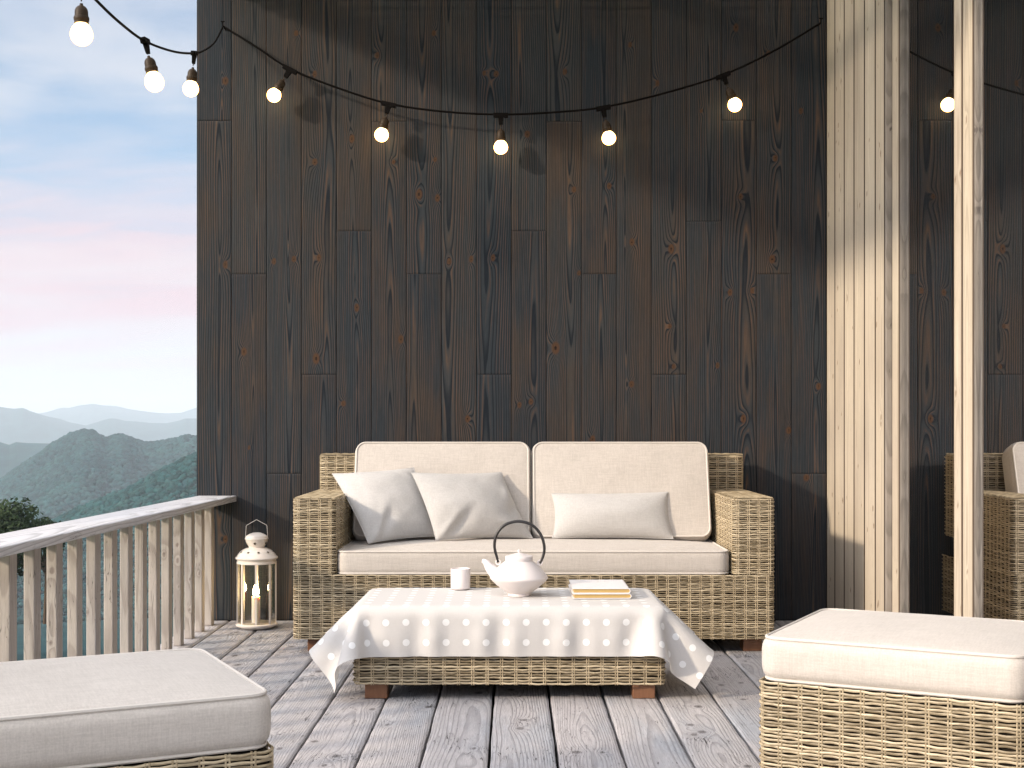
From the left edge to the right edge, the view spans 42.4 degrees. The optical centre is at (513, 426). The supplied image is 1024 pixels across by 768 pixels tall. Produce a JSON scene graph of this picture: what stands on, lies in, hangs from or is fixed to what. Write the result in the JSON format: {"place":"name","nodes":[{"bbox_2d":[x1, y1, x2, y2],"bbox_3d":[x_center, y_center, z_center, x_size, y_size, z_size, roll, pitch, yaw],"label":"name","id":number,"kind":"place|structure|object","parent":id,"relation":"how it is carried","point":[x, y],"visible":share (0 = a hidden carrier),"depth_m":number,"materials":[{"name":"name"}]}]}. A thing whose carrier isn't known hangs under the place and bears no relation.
{"place":"outdoors","nodes":[
{"label":"outdoors","id":0,"kind":"place"},
{"bbox_2d":[0,404,196,660],"bbox_3d":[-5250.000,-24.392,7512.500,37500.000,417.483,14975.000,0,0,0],"label":"hills","id":1,"kind":"structure","parent":0,"point":[25,434],"depth_m":7687.80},
{"bbox_2d":[0,497,47,576],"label":"tree","id":2,"kind":"object","parent":1,"relation":"on","point":[11,520],"visible":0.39,"depth_m":103.90,"materials":[{"name":"green plant"}]},
{"bbox_2d":[36,517,64,623],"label":"tree","id":3,"kind":"object","parent":1,"relation":"on","point":[44,562],"visible":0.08,"depth_m":117.86,"materials":[{"name":"green plant"}]},
{"bbox_2d":[0,0,196,412],"label":"sky","id":4,"kind":"structure","parent":0,"point":[98,168],"materials":[{"name":"blue"}]},
{"bbox_3d":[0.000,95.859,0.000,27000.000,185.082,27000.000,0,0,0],"label":"ground","id":5,"kind":"structure","parent":0,"visible":0},
{"bbox_2d":[0,428,196,623],"bbox_3d":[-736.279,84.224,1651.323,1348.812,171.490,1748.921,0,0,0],"label":"forest","id":6,"kind":"object","parent":5,"relation":"on","point":[50,476],"visible":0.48,"depth_m":2011.84,"materials":[{"name":"green plant"}]},
{"bbox_2d":[160,621,793,767],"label":"deck","id":7,"kind":"structure","parent":5,"relation":"on","point":[712,719],"depth_m":4.09,"materials":[{"name":"grey wood"}]},
{"bbox_2d":[0,496,235,661],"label":"railing","id":8,"kind":"object","parent":7,"relation":"on","point":[193,565],"visible":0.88,"depth_m":4.52,"materials":[{"name":"white wood"}]},
{"bbox_2d":[0,648,273,767],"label":"footstool","id":9,"kind":"object","parent":7,"relation":"on","point":[187,708],"visible":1,"depth_m":2.38,"materials":[{"name":"fabric"}]},
{"bbox_2d":[235,519,277,629],"bbox_3d":[-1.147,0.657,5.900,0.189,0.485,0.189,0,0,-9],"label":"lantern","id":10,"kind":"object","parent":7,"relation":"on","point":[256,553],"visible":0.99,"depth_m":5.86,"materials":[{"name":"beige metal"}]},
{"bbox_2d":[252,586,259,622],"bbox_3d":[-1.150,0.786,5.900,0.038,0.176,0.038,0,0,0],"label":"candle","id":11,"kind":"object","parent":10,"relation":"on","point":[253,609],"visible":0.56,"depth_m":5.89,"materials":[{"name":"beige wax"}]},
{"bbox_2d":[353,656,665,698],"bbox_3d":[-0.013,0.751,4.596,1.037,0.298,0.511,0,0,0],"label":"coffee table","id":12,"kind":"object","parent":7,"relation":"on","point":[643,676],"visible":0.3,"depth_m":4.35,"materials":[{"name":"wicker"}]},
{"bbox_2d":[309,588,713,691],"bbox_3d":[-0.011,0.729,4.582,1.368,0.282,0.678,0,0,0],"label":"tablecloth","id":13,"kind":"object","parent":12,"relation":"on","point":[445,622],"visible":0.88,"depth_m":4.33,"materials":[{"name":"fabric"}]},
{"bbox_2d":[451,567,469,589],"bbox_3d":[-0.191,0.550,4.782,0.071,0.075,0.071,0,0,0],"label":"cup","id":14,"kind":"object","parent":13,"relation":"on","point":[460,578],"visible":1,"depth_m":4.75,"materials":[{"name":"ceramic"}]},
{"bbox_2d":[482,520,547,596],"bbox_3d":[0.021,0.457,4.605,0.202,0.264,0.202,0,0,-35],"label":"teapot","id":15,"kind":"object","parent":13,"relation":"on","point":[518,574],"visible":1,"depth_m":4.56,"materials":[{"name":"ceramic"}]},
{"bbox_2d":[568,585,631,598],"bbox_3d":[0.301,0.579,4.640,0.201,0.017,0.258,0,0,-1],"label":"book","id":16,"kind":"object","parent":13,"relation":"on","point":[601,595],"visible":0.52,"depth_m":4.51,"materials":[{"name":"beige paper"}]},
{"bbox_2d":[569,580,630,592],"bbox_3d":[0.301,0.561,4.643,0.200,0.017,0.258,0,0,0],"label":"book","id":17,"kind":"object","parent":16,"relation":"on","point":[598,586],"visible":1,"depth_m":4.57,"materials":[{"name":"white paper"}]},
{"bbox_2d":[197,0,826,621],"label":"board wall","id":18,"kind":"structure","parent":7,"relation":"on","point":[655,270],"depth_m":6.14,"materials":[{"name":"black wood"}]},
{"bbox_2d":[293,442,774,650],"bbox_3d":[0.082,0.482,5.650,1.917,0.834,0.851,0,0,0],"label":"sofa","id":19,"kind":"object","parent":7,"relation":"on","point":[707,572],"visible":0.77,"depth_m":5.26,"materials":[{"name":"wicker"}]},
{"bbox_2d":[332,467,434,543],"bbox_3d":[-0.523,0.326,5.541,0.460,0.307,0.214,0,0,-11],"label":"pillow","id":20,"kind":"object","parent":19,"relation":"on","point":[387,505],"visible":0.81,"depth_m":5.52,"materials":[{"name":"fabric"}]},
{"bbox_2d":[411,472,532,539],"bbox_3d":[-0.171,0.331,5.562,0.506,0.281,0.152,0,0,-19],"label":"pillow","id":21,"kind":"object","parent":19,"relation":"on","point":[472,505],"visible":0.98,"depth_m":5.51,"materials":[{"name":"fabric"}]},
{"bbox_2d":[551,492,673,538],"bbox_3d":[0.422,0.378,5.621,0.518,0.198,0.110,0,0,0],"label":"pillow","id":22,"kind":"object","parent":19,"relation":"on","point":[631,515],"visible":1,"depth_m":5.59,"materials":[{"name":"fabric"}]},
{"bbox_2d":[827,0,891,611],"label":"pale board wall","id":23,"kind":"structure","parent":7,"relation":"on","point":[859,304],"depth_m":5.56,"materials":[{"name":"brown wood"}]},
{"bbox_2d":[759,608,1023,767],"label":"footstool","id":24,"kind":"object","parent":7,"relation":"on","point":[844,688],"visible":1,"depth_m":2.98,"materials":[{"name":"wicker"}]},
{"bbox_2d":[892,0,1023,620],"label":"glass door","id":25,"kind":"structure","parent":7,"relation":"on","point":[957,307],"depth_m":4.41,"materials":[{"name":"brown wood"}]},
{"bbox_3d":[1.419,-1.872,6.115,0.018,0.026,0.070,0,0,0],"label":"nail","id":26,"kind":"object","parent":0,"visible":0},
{"bbox_2d":[70,0,820,153],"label":"string lights","id":27,"kind":"object","parent":26,"relation":"hanging from","point":[81,33],"visible":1,"depth_m":6.04,"materials":[{"name":"black"}]}
]}

